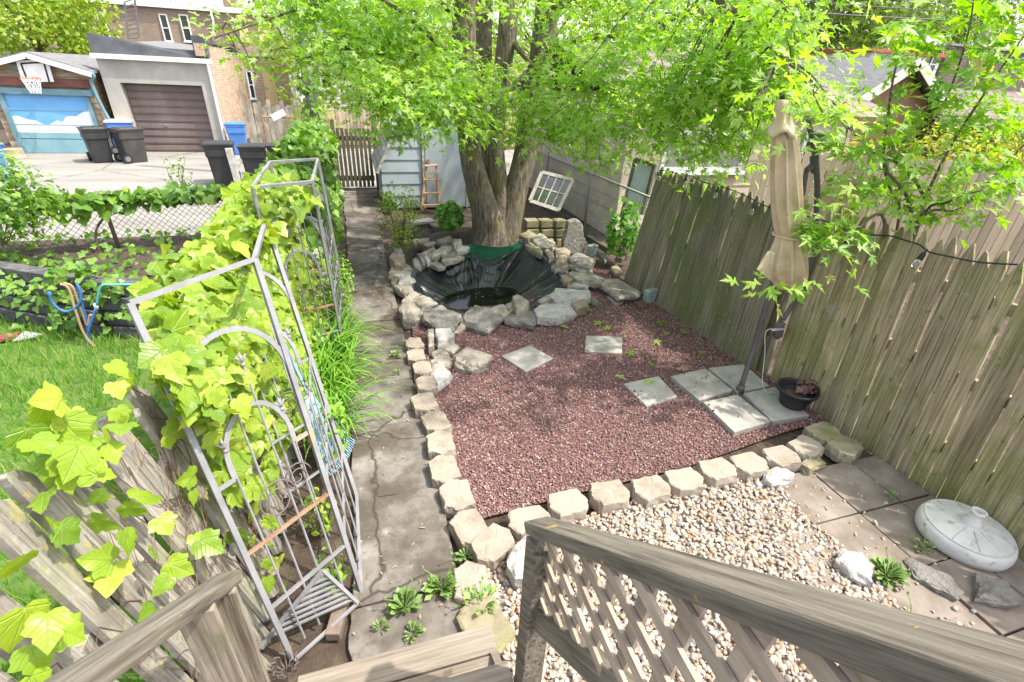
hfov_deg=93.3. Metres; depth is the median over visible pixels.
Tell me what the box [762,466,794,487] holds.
chalk rock
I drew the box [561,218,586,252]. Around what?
standing stone
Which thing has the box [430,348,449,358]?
loose stone
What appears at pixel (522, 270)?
pond liner
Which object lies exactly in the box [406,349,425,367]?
edging block
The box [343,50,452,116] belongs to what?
alley bush
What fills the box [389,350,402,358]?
dandelion
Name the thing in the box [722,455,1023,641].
patio
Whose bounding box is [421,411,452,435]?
edging block
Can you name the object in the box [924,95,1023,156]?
leafy shrub
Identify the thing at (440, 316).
pond stone
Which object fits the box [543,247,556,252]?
pond stone
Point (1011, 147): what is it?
gold shrub
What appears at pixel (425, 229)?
cinder block
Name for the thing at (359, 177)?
wooden gate
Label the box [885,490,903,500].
dandelion
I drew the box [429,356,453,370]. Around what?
loose stone
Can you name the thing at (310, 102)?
utility pole
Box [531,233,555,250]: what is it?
pond stone
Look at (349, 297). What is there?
privet shrub
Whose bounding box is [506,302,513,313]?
pond stone
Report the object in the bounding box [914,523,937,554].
dandelion
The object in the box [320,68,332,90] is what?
window
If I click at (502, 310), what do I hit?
pond stone
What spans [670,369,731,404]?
weight slab
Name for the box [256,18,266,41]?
boarded window
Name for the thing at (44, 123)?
door
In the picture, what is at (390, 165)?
garden shed
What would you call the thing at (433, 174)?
step ladder
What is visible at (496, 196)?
maple tree
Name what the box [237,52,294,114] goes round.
house extension
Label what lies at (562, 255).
pond stone
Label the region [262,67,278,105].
boarded door
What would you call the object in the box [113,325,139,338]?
retaining timber
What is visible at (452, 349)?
loose stone
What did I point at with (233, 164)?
concrete post
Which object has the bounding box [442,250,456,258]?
pond stone
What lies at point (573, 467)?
lava gravel
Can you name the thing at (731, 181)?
neighbour garage
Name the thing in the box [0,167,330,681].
vine
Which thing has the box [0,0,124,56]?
lime tree
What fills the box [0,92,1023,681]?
ground
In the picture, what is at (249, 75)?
window
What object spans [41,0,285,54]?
brick house
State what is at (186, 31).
window
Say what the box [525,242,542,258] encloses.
pond stone
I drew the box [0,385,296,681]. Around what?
wooden fence
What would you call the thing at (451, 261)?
pond stone
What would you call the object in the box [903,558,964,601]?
flat stone
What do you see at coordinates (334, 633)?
brick
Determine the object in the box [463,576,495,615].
dandelion
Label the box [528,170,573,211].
window sash
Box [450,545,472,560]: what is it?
dandelion
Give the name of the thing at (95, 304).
garden hose
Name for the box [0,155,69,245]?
leafy bush
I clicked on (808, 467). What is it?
mossy brick
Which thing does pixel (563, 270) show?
pond stone
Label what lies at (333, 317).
daylily
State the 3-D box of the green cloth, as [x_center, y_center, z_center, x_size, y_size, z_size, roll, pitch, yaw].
[-0.288,-1.322,7.238,1.087,0.187,0.470,-6,30,-16]
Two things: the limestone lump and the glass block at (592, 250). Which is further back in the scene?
the glass block at (592, 250)
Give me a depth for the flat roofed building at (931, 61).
25.66 m
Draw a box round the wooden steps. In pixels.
[297,624,512,681]
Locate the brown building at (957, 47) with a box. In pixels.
[855,43,1023,91]
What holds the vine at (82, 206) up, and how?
attached to the chain link fence at (113, 233)
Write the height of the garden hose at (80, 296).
0.738 m
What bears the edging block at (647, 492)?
on the ground at (322, 654)
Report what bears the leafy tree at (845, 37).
on the ground at (322, 654)
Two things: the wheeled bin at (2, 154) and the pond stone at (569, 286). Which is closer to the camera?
the pond stone at (569, 286)
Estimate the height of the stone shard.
0.064 m
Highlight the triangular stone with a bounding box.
[973,572,1023,607]
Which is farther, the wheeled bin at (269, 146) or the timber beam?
the wheeled bin at (269, 146)
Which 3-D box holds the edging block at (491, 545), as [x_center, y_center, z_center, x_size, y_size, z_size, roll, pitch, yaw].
[-0.118,1.277,2.990,0.216,0.114,0.293,26,36,36]
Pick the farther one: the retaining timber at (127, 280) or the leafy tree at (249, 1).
the leafy tree at (249, 1)
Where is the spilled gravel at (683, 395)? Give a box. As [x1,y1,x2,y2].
[531,365,763,416]
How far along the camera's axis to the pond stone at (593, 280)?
6.74 m
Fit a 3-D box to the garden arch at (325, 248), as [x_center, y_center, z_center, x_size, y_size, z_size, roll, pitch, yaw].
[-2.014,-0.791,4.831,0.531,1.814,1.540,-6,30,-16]
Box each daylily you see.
[284,298,405,463]
[316,301,367,337]
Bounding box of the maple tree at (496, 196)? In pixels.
[171,0,919,246]
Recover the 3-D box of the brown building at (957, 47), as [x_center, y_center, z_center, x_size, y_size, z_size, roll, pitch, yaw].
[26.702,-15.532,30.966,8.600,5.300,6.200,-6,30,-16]
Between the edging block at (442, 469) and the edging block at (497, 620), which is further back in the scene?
the edging block at (442, 469)
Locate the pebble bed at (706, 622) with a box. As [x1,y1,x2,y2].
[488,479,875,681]
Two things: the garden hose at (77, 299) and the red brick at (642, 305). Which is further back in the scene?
the red brick at (642, 305)
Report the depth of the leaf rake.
3.44 m
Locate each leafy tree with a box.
[248,0,372,14]
[394,0,675,115]
[569,0,820,95]
[700,0,1007,50]
[807,0,1023,47]
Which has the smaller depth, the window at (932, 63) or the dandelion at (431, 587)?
the dandelion at (431, 587)
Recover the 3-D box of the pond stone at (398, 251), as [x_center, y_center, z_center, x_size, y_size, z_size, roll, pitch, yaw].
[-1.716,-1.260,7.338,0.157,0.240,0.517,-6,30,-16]
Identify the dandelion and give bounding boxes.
[372,617,390,634]
[383,578,422,614]
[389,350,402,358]
[404,620,425,644]
[420,562,461,600]
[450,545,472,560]
[454,588,485,609]
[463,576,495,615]
[867,546,910,589]
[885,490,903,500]
[907,591,914,612]
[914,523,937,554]
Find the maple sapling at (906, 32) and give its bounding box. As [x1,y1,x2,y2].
[720,0,1023,326]
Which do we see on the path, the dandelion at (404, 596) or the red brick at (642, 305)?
the dandelion at (404, 596)
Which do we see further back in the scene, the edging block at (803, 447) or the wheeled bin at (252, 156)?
the wheeled bin at (252, 156)
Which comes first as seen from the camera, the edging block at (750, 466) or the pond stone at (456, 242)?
the edging block at (750, 466)
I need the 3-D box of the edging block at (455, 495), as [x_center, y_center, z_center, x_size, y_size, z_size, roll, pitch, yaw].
[-0.381,1.090,3.337,0.221,0.114,0.290,-6,30,-16]
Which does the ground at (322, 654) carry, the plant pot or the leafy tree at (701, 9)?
the leafy tree at (701, 9)
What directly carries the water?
in the pond liner
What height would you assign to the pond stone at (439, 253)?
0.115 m
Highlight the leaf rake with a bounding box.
[286,345,354,474]
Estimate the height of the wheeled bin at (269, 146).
0.945 m
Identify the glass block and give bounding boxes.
[586,243,597,256]
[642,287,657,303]
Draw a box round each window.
[97,12,110,36]
[158,14,174,42]
[178,14,191,42]
[236,16,249,42]
[245,71,257,99]
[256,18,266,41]
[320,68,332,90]
[655,130,747,174]
[800,129,829,162]
[925,56,939,72]
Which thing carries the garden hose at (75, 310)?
on the lawn at (169, 412)
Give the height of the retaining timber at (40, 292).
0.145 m
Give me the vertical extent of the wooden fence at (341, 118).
1.309 m
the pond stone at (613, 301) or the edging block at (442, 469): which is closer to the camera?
the edging block at (442, 469)
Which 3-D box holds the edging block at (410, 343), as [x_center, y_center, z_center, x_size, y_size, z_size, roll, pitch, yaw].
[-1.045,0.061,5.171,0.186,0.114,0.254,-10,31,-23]
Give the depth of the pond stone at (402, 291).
6.33 m
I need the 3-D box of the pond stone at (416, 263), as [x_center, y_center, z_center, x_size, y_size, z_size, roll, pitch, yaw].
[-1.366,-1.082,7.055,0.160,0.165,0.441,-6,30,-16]
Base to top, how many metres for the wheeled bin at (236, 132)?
0.965 m
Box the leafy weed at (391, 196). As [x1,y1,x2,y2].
[381,191,396,213]
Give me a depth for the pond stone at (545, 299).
6.19 m
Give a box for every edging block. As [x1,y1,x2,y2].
[404,337,424,351]
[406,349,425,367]
[410,392,438,418]
[412,361,432,381]
[415,376,437,395]
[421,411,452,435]
[426,430,456,459]
[427,455,460,488]
[439,479,475,518]
[448,508,487,554]
[453,560,487,605]
[456,595,515,657]
[468,523,514,571]
[508,505,550,541]
[547,488,588,522]
[589,479,629,514]
[629,474,670,508]
[663,467,704,499]
[695,457,736,488]
[727,452,768,482]
[758,445,800,472]
[786,434,824,462]
[802,421,841,446]
[823,435,863,463]
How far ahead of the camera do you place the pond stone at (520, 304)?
5.87 m
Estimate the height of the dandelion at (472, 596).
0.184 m
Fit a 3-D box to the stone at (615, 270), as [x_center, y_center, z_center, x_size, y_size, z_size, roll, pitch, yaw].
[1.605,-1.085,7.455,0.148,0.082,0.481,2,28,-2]
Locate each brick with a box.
[325,605,347,640]
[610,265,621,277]
[632,300,648,310]
[799,457,825,475]
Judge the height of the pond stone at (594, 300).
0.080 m
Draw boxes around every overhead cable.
[733,0,949,20]
[800,0,948,11]
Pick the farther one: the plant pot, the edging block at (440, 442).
the plant pot
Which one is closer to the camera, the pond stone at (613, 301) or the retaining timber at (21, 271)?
the retaining timber at (21, 271)
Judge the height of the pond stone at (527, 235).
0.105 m
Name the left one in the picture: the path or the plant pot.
the path
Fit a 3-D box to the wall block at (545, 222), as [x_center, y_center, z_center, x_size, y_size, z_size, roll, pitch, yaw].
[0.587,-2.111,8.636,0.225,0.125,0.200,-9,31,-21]
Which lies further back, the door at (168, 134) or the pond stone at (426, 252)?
the door at (168, 134)
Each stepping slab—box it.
[501,345,552,372]
[585,336,621,354]
[623,376,676,407]
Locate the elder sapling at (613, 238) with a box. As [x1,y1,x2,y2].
[603,196,642,255]
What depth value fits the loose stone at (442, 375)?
4.59 m
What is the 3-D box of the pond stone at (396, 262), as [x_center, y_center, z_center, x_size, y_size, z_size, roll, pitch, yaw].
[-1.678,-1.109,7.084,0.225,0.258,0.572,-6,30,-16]
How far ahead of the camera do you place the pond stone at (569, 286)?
6.62 m
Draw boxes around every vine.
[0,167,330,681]
[0,181,233,250]
[248,117,345,306]
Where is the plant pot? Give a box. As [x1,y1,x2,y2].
[776,377,820,410]
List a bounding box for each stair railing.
[43,570,270,681]
[514,516,1023,681]
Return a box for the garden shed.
[371,102,490,207]
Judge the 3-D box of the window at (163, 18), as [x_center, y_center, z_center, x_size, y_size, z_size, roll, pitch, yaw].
[-22.326,-20.160,31.193,0.586,1.572,0.160,-6,30,-16]
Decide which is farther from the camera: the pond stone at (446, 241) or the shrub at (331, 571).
the pond stone at (446, 241)
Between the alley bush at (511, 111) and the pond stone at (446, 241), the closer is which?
the pond stone at (446, 241)
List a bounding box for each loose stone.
[427,329,434,355]
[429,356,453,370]
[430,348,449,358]
[430,364,452,391]
[434,342,459,358]
[435,328,454,348]
[453,346,492,375]
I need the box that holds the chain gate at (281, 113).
[261,109,293,143]
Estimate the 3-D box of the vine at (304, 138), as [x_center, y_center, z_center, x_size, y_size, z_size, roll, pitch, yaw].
[-3.447,-2.687,8.386,1.005,1.851,6.818,-6,30,-16]
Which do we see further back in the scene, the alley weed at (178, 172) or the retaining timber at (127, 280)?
the alley weed at (178, 172)
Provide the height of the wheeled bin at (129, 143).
0.916 m
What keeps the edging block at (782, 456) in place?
on the ground at (322, 654)
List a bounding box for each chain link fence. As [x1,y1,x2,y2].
[0,192,221,254]
[528,150,649,261]
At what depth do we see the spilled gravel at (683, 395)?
4.52 m
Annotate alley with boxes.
[0,146,513,240]
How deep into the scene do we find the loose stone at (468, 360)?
4.81 m
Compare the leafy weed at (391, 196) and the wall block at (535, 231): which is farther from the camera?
the leafy weed at (391, 196)
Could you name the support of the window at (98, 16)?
in the brick house at (155, 22)
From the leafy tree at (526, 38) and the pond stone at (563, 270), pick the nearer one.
the pond stone at (563, 270)
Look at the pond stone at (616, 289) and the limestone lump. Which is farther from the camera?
the pond stone at (616, 289)
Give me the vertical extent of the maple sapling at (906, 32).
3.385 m
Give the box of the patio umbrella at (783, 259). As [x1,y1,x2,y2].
[730,93,820,410]
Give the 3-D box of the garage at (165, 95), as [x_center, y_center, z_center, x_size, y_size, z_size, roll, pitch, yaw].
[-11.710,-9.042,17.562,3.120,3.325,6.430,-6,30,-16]
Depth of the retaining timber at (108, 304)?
5.01 m
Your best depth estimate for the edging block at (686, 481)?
3.48 m
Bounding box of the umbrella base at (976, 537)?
[914,499,1018,571]
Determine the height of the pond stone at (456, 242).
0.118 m
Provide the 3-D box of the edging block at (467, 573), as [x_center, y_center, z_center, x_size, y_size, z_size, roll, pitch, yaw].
[-0.239,1.411,2.795,0.207,0.084,0.284,-2,29,-9]
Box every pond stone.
[388,264,413,280]
[389,253,404,269]
[390,280,397,286]
[392,247,405,263]
[392,284,412,298]
[398,275,415,284]
[399,298,422,329]
[401,291,422,304]
[411,295,437,311]
[412,239,419,247]
[412,258,421,271]
[417,253,425,269]
[418,238,428,245]
[420,241,436,249]
[420,246,435,257]
[421,305,461,331]
[424,256,431,267]
[430,245,453,260]
[430,262,445,271]
[436,235,452,247]
[441,255,464,265]
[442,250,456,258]
[452,239,461,250]
[453,323,465,336]
[455,245,469,254]
[461,305,503,335]
[491,304,511,316]
[503,309,536,329]
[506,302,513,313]
[512,294,528,315]
[518,230,535,241]
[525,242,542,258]
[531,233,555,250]
[533,304,576,325]
[537,295,550,306]
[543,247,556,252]
[543,251,553,262]
[548,288,590,305]
[551,262,569,274]
[554,247,570,268]
[560,274,572,287]
[565,284,582,289]
[567,252,595,270]
[567,265,592,274]
[567,271,603,287]
[571,281,588,289]
[571,299,588,316]
[589,298,599,306]
[599,278,640,300]
[607,295,623,305]
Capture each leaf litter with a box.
[346,210,1008,633]
[560,302,712,385]
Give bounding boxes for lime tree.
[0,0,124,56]
[224,0,498,127]
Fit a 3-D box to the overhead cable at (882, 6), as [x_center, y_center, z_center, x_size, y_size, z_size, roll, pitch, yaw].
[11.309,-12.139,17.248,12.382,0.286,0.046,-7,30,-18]
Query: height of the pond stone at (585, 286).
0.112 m
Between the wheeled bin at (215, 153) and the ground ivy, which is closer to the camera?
the ground ivy
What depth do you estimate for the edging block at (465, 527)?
3.07 m
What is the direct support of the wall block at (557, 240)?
on the ground at (322, 654)
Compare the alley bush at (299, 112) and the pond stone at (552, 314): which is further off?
the alley bush at (299, 112)
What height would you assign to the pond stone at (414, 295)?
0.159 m
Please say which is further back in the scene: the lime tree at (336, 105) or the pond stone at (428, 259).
the lime tree at (336, 105)
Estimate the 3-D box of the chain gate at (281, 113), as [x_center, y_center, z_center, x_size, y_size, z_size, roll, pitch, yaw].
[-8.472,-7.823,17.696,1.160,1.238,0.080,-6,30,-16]
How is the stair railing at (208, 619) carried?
on the wooden steps
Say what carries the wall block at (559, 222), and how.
on the wall block at (557, 232)
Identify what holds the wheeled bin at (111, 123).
on the alley
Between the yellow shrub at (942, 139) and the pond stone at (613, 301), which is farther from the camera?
the yellow shrub at (942, 139)
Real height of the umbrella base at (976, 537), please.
0.262 m
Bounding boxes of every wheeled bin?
[0,142,19,190]
[76,126,113,162]
[102,119,132,153]
[107,126,147,163]
[201,140,241,185]
[224,122,246,154]
[236,143,266,176]
[265,142,279,153]
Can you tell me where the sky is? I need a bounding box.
[0,0,1023,83]
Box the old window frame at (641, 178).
[619,157,656,217]
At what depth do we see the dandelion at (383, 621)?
2.55 m
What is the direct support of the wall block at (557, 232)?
on the wall block at (557, 240)
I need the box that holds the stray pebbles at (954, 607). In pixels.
[777,484,976,625]
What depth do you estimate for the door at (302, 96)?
27.39 m
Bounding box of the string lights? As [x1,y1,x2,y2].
[657,170,1017,267]
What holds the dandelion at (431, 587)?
on the path
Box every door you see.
[3,94,93,152]
[124,83,213,151]
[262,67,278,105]
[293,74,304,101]
[424,118,464,206]
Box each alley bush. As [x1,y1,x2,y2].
[286,104,344,135]
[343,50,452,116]
[447,58,526,151]
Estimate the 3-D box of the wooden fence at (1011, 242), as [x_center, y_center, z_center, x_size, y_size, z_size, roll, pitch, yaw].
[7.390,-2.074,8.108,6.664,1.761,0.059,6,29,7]
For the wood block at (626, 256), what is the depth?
7.70 m
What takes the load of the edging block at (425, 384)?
on the ground at (322, 654)
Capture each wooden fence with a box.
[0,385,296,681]
[242,99,306,142]
[322,109,516,146]
[624,167,809,373]
[747,149,1023,274]
[770,208,1023,561]
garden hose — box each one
[48,283,96,345]
[60,283,96,346]
[63,282,91,325]
[93,283,132,309]
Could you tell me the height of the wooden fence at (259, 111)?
1.567 m
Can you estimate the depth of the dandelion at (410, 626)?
2.54 m
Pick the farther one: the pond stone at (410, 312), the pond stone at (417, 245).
the pond stone at (417, 245)
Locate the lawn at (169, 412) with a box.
[0,322,219,681]
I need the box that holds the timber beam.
[585,235,612,254]
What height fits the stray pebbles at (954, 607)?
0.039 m
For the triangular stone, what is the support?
on the patio
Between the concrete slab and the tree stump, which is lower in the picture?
the concrete slab
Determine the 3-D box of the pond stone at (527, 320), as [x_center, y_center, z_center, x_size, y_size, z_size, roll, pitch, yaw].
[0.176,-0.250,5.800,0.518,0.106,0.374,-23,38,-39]
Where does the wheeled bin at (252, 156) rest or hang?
on the alley
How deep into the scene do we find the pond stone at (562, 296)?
6.25 m
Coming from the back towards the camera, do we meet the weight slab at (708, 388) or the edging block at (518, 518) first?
the weight slab at (708, 388)
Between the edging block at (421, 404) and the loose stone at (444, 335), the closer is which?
the edging block at (421, 404)
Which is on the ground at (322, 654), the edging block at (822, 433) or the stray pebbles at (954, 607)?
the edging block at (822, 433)
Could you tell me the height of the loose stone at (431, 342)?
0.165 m
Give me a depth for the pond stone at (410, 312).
5.61 m
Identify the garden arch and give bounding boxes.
[125,222,363,661]
[250,158,347,344]
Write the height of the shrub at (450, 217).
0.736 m
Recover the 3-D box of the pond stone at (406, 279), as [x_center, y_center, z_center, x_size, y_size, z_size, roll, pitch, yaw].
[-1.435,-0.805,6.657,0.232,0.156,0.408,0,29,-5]
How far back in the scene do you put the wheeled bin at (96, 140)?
13.47 m
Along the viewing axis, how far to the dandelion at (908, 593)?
2.67 m
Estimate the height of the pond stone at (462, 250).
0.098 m
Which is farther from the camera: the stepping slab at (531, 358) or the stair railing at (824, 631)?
the stepping slab at (531, 358)
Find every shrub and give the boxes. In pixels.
[303,487,336,537]
[312,546,353,594]
[317,384,354,471]
[319,253,355,310]
[375,181,423,252]
[433,199,464,232]
[804,139,896,221]
[887,118,1023,198]
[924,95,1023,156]
[985,123,1023,173]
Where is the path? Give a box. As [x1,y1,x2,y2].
[343,190,462,660]
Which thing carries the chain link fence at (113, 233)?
on the ground at (322, 654)
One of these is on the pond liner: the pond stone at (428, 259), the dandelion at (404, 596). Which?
the pond stone at (428, 259)
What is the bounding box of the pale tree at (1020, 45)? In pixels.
[956,0,1023,47]
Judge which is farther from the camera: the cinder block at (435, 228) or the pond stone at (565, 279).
the cinder block at (435, 228)
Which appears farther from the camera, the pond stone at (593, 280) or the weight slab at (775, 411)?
the pond stone at (593, 280)
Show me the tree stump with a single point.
(21, 155)
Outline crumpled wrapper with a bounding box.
[0,332,19,341]
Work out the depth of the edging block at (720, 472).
3.58 m
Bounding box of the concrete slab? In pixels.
[408,218,434,224]
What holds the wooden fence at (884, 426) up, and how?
on the ground at (322, 654)
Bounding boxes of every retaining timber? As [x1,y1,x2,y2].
[0,261,98,293]
[0,283,99,308]
[0,293,108,323]
[0,306,110,336]
[92,277,153,295]
[99,295,139,310]
[107,310,141,325]
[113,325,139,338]
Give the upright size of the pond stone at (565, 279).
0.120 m
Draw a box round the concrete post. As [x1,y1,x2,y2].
[225,148,240,182]
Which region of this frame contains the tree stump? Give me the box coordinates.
[3,148,27,158]
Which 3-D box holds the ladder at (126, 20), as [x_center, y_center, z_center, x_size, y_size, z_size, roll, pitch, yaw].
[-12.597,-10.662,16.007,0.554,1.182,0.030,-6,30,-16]
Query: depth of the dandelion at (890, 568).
2.94 m
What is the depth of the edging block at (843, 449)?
3.89 m
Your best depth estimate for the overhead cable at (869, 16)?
18.10 m
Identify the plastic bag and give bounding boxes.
[13,331,41,341]
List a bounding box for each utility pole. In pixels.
[292,5,326,125]
[956,0,997,87]
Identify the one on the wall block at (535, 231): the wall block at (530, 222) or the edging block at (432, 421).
the wall block at (530, 222)
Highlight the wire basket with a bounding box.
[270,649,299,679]
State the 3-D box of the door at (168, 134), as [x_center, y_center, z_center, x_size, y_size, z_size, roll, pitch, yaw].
[-10.883,-7.141,15.545,2.160,1.966,0.095,-6,30,-16]
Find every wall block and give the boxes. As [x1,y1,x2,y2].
[523,218,538,227]
[524,227,538,234]
[537,218,552,227]
[538,227,553,236]
[551,218,565,227]
[552,227,564,236]
[552,237,561,244]
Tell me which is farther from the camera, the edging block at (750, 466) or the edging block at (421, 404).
the edging block at (421, 404)
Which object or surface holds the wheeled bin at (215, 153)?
on the alley
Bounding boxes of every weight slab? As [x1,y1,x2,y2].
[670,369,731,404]
[702,395,769,434]
[708,364,768,394]
[743,387,808,425]
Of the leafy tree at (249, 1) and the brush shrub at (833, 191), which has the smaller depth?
the brush shrub at (833, 191)
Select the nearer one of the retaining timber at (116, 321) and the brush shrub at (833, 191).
the retaining timber at (116, 321)
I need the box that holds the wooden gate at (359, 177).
[329,119,378,190]
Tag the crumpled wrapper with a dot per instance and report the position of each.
(2, 339)
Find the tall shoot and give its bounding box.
[0,143,31,208]
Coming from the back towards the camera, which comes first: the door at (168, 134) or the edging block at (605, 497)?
the door at (168, 134)
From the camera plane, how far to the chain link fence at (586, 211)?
9.00 m
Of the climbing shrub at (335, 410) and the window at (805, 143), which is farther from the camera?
the window at (805, 143)
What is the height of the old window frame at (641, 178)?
0.980 m
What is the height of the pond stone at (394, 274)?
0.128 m
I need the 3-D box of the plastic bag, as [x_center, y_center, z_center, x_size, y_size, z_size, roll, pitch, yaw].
[-5.024,-0.046,5.011,0.198,0.052,0.139,-1,29,-7]
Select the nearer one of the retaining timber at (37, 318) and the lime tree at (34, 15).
the retaining timber at (37, 318)
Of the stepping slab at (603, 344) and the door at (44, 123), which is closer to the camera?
the stepping slab at (603, 344)
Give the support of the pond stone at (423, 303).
on the pond liner
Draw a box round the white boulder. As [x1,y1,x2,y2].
[505,536,526,590]
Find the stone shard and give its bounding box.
[598,251,607,263]
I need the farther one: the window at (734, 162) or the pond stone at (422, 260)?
the window at (734, 162)
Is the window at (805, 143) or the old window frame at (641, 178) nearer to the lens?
the old window frame at (641, 178)
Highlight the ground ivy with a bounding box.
[0,227,201,342]
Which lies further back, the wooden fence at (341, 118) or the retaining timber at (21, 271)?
the wooden fence at (341, 118)
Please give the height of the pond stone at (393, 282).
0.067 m
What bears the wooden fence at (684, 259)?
on the ground at (322, 654)
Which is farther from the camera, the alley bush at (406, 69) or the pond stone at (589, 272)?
the alley bush at (406, 69)
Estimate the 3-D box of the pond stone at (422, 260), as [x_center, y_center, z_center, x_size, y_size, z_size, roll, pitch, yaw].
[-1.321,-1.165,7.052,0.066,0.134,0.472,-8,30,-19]
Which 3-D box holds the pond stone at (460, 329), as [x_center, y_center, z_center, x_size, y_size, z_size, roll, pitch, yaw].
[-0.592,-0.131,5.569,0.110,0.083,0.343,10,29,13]
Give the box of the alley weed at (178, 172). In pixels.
[162,153,192,186]
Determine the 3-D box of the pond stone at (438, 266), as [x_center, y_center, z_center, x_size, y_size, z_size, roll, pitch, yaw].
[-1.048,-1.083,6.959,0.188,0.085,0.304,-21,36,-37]
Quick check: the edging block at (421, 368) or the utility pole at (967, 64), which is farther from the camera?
the utility pole at (967, 64)
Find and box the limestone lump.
[835,551,874,587]
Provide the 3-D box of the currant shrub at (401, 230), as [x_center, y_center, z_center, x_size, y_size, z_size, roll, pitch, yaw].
[-1.733,-1.871,7.425,0.753,1.106,0.606,-6,30,-16]
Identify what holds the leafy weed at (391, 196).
on the ground at (322, 654)
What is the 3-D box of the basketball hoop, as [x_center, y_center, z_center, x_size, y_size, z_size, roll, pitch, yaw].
[-13.417,-7.411,13.524,0.790,0.867,0.554,-6,30,-16]
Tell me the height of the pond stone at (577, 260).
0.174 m
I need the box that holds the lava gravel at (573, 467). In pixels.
[412,268,825,517]
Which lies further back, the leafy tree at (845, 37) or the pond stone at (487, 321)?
the leafy tree at (845, 37)
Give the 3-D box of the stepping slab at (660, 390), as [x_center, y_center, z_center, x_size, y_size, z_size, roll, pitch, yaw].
[1.340,0.496,4.656,0.423,0.050,0.432,-6,30,-16]
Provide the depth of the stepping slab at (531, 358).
5.07 m
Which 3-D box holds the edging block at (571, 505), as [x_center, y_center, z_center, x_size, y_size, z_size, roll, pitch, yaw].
[0.378,1.132,3.289,0.293,0.114,0.215,-6,30,-16]
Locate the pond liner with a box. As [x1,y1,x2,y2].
[411,238,564,314]
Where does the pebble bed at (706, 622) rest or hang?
on the ground at (322, 654)
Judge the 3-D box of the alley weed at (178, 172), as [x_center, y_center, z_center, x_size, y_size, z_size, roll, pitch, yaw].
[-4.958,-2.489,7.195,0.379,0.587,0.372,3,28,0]
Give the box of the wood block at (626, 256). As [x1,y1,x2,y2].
[615,252,631,262]
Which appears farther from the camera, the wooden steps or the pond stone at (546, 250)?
the pond stone at (546, 250)
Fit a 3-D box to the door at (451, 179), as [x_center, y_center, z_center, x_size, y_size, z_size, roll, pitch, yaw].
[-1.425,-3.797,10.374,0.860,1.820,0.055,-6,30,-16]
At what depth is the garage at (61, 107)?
14.28 m
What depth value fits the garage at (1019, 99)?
14.80 m
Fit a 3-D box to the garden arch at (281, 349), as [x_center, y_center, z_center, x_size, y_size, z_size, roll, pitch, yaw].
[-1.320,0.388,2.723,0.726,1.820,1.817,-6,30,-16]
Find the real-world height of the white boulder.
0.173 m
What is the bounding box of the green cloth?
[464,241,522,261]
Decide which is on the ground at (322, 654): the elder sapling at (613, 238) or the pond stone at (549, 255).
the elder sapling at (613, 238)
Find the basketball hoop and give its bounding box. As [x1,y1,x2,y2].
[16,60,53,93]
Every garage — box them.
[0,51,114,152]
[85,33,251,151]
[509,42,885,238]
[796,56,953,188]
[912,89,1023,188]
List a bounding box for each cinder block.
[412,224,431,235]
[431,224,442,232]
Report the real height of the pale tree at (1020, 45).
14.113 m
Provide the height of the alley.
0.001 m
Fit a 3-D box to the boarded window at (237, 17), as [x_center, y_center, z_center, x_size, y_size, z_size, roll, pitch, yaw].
[-17.974,-20.841,32.355,0.548,1.465,0.080,-6,30,-16]
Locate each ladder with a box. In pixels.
[123,0,139,38]
[420,164,441,209]
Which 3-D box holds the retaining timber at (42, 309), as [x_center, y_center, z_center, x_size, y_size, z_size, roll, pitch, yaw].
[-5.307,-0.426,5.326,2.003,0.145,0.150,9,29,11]
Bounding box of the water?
[439,287,519,307]
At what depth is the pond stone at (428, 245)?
7.76 m
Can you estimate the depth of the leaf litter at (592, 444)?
3.87 m
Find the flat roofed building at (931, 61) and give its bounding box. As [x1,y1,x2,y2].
[793,34,947,74]
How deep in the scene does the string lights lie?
3.80 m
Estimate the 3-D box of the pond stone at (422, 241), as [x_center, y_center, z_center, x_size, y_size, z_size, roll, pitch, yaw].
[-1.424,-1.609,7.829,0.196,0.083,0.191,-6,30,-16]
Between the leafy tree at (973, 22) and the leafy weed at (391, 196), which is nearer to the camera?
the leafy weed at (391, 196)
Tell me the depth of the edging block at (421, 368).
4.68 m

